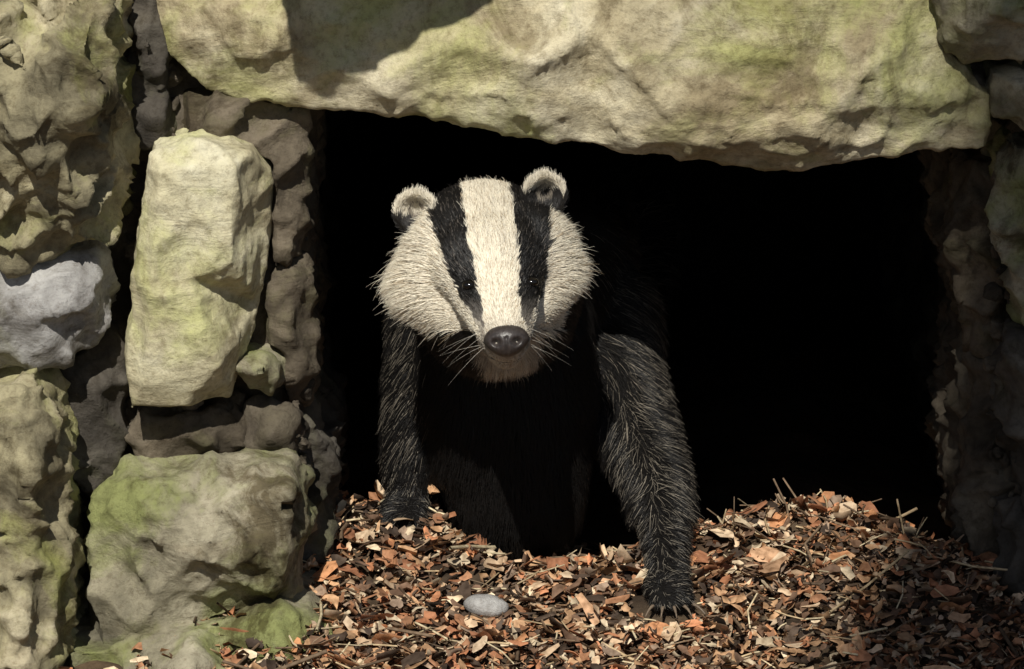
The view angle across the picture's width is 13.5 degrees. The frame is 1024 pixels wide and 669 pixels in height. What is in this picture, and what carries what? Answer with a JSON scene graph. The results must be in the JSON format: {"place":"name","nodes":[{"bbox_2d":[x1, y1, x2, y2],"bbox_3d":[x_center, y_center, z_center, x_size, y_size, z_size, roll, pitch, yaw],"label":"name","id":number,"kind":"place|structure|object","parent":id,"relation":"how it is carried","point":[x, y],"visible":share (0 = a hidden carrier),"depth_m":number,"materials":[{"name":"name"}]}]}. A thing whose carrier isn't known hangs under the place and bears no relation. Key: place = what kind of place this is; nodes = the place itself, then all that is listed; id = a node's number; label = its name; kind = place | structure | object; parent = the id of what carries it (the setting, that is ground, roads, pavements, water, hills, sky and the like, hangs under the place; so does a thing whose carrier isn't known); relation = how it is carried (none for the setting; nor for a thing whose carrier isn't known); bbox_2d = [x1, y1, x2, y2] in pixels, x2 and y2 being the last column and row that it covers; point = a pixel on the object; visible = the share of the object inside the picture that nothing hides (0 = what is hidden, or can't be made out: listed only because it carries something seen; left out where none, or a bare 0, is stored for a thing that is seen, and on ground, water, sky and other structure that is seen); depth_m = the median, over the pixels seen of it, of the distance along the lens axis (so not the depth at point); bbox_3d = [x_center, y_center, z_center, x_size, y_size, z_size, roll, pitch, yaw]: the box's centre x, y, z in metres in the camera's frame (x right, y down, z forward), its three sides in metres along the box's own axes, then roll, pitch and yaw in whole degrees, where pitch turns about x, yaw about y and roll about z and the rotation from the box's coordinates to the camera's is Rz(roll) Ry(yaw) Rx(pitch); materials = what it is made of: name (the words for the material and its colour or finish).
{"place":"outdoors","nodes":[
{"label":"outdoors","id":0,"kind":"place"},
{"bbox_2d":[60,320,129,503],"bbox_3d":[-0.341,0.052,3.567,0.077,0.162,0.156,0,15,0],"label":"pier stone wedge","id":1,"kind":"object","parent":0,"point":[98,392],"visible":0.44,"depth_m":3.50,"materials":[{"name":"grey stone"}]},
{"bbox_2d":[127,0,176,150],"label":"pier stone corner","id":2,"kind":"object","parent":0,"point":[153,114],"visible":0.72,"depth_m":3.44,"materials":[{"name":"stone"}]},
{"bbox_2d":[63,288,1023,668],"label":"ground","id":3,"kind":"structure","parent":0,"point":[801,398],"depth_m":4.26,"materials":[{"name":"brown soil"}]},
{"bbox_2d":[0,366,88,668],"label":"pier stone base","id":4,"kind":"object","parent":3,"relation":"on","point":[44,603],"visible":0.88,"depth_m":3.42,"materials":[{"name":"beige stone"}]},
{"bbox_2d":[0,240,120,371],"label":"pale pier stone","id":5,"kind":"object","parent":4,"relation":"on","point":[56,313],"visible":0.68,"depth_m":3.42,"materials":[{"name":"grey stone"}]},
{"bbox_2d":[0,0,140,278],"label":"pier stone top","id":6,"kind":"object","parent":5,"relation":"on","point":[70,148],"visible":0.89,"depth_m":3.35,"materials":[{"name":"beige stone"}]},
{"bbox_2d":[83,447,318,643],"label":"stone block","id":7,"kind":"structure","parent":3,"relation":"on","point":[176,540],"depth_m":3.48,"materials":[{"name":"beige stone"}]},
{"bbox_2d":[124,397,246,457],"bbox_3d":[-0.265,0.067,3.576,0.106,0.061,0.148,0,15,0],"label":"bedding stone","id":8,"kind":"object","parent":7,"relation":"on","point":[217,424],"visible":0.63,"depth_m":3.52,"materials":[{"name":"brown stone"}]},
{"bbox_2d":[124,128,273,407],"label":"jamb block","id":9,"kind":"structure","parent":8,"relation":"on","point":[201,248],"depth_m":3.44,"materials":[{"name":"beige stone"}]},
{"bbox_2d":[241,393,309,451],"bbox_3d":[-0.192,0.065,3.586,0.060,0.060,0.167,0,15,0],"label":"bedding stone","id":10,"kind":"object","parent":7,"relation":"on","point":[273,423],"visible":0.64,"depth_m":3.52,"materials":[{"name":"beige stone"}]},
{"bbox_2d":[236,342,285,395],"bbox_3d":[-0.203,0.025,3.524,0.051,0.043,0.095,0,15,0],"label":"jamb chip","id":11,"kind":"object","parent":10,"relation":"on","point":[261,367],"visible":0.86,"depth_m":3.49,"materials":[{"name":"beige stone"}]},
{"bbox_2d":[69,568,337,668],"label":"footing stone","id":12,"kind":"object","parent":3,"relation":"on","point":[276,622],"visible":0.47,"depth_m":3.48,"materials":[{"name":"stone"}]},
{"bbox_2d":[78,58,356,586],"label":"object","id":13,"kind":"object","parent":3,"relation":"on","point":[337,190],"visible":0.13,"depth_m":4.14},
{"bbox_2d":[298,329,351,569],"bbox_3d":[-0.174,0.099,3.703,0.067,0.178,0.302,0,15,0],"label":"jamb stone foot","id":14,"kind":"object","parent":3,"relation":"on","point":[326,416],"visible":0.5,"depth_m":3.61},
{"bbox_2d":[264,201,331,406],"bbox_3d":[-0.183,-0.025,3.625,0.056,0.143,0.246,0,15,0],"label":"jamb stone","id":15,"kind":"object","parent":14,"relation":"on","point":[297,289],"visible":0.83,"depth_m":3.52,"materials":[{"name":"brown stone"}]},
{"bbox_2d":[181,85,327,267],"bbox_3d":[-0.213,-0.153,3.576,0.121,0.161,0.256,0,15,0],"label":"jamb stone","id":16,"kind":"object","parent":15,"relation":"on","point":[290,143],"visible":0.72,"depth_m":3.47,"materials":[{"name":"brown stone"}]},
{"bbox_2d":[156,0,991,171],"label":"stone lintel","id":17,"kind":"structure","parent":16,"relation":"on","point":[788,85],"depth_m":3.42,"materials":[{"name":"beige stone"}]},
{"bbox_2d":[369,137,704,617],"bbox_3d":[0.020,-0.030,3.914,0.284,0.421,1.102,0,15,0],"label":"badger","id":18,"kind":"object","parent":3,"relation":"on","point":[525,281],"visible":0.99,"depth_m":3.62,"materials":[{"name":"fur"}]},
{"bbox_2d":[59,478,1023,668],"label":"leaf litter","id":19,"kind":"object","parent":3,"relation":"on","point":[556,573],"visible":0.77,"depth_m":3.55,"materials":[{"name":"brown plant"}]},
{"bbox_2d":[463,594,508,616],"bbox_3d":[-0.021,0.221,3.539,0.037,0.019,0.027,0,15,0],"label":"pebble","id":20,"kind":"object","parent":19,"relation":"on","point":[486,605],"visible":1,"depth_m":3.53,"materials":[{"name":"stone"}]},
{"bbox_2d":[876,150,1016,538],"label":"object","id":21,"kind":"object","parent":3,"relation":"on","point":[912,280],"visible":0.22,"depth_m":4.41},
{"bbox_2d":[923,295,1015,573],"bbox_3d":[0.405,0.098,3.742,0.080,0.252,0.312,0,15,0],"label":"stone","id":22,"kind":"object","parent":3,"relation":"on","point":[961,427],"visible":0.52,"depth_m":3.63,"materials":[{"name":"brown stone"}]},
{"bbox_2d":[916,148,1010,357],"bbox_3d":[0.396,-0.094,3.698,0.087,0.198,0.300,0,15,0],"label":"stone","id":23,"kind":"object","parent":22,"relation":"on","point":[957,184],"visible":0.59,"depth_m":3.59,"materials":[{"name":"brown stone"}]},
{"bbox_2d":[992,492,1023,601],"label":"jamb stone foot","id":24,"kind":"object","parent":3,"relation":"on","point":[1008,520],"visible":0.24,"depth_m":3.57},
{"bbox_2d":[109,47,1022,507],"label":"chinking","id":25,"kind":"object","parent":24,"relation":"on","point":[995,293],"visible":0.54,"depth_m":3.54,"materials":[{"name":"brown stone"}]},
{"bbox_2d":[989,318,1023,511],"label":"jamb stone","id":26,"kind":"object","parent":24,"relation":"on","point":[1006,392],"visible":0.41,"depth_m":3.54,"materials":[{"name":"stone"}]},
{"bbox_2d":[980,113,1023,325],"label":"jamb stone","id":27,"kind":"object","parent":26,"relation":"on","point":[1003,148],"visible":0.3,"depth_m":3.50,"materials":[{"name":"beige stone"}]},
{"bbox_2d":[979,59,1023,130],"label":"stone","id":28,"kind":"object","parent":27,"relation":"on","point":[1004,85],"visible":0.63,"depth_m":3.44,"materials":[{"name":"stone"}]},
{"bbox_2d":[930,0,1023,64],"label":"stone top","id":29,"kind":"object","parent":28,"relation":"on","point":[970,31],"visible":0.92,"depth_m":3.40,"materials":[{"name":"beige stone"}]}
]}

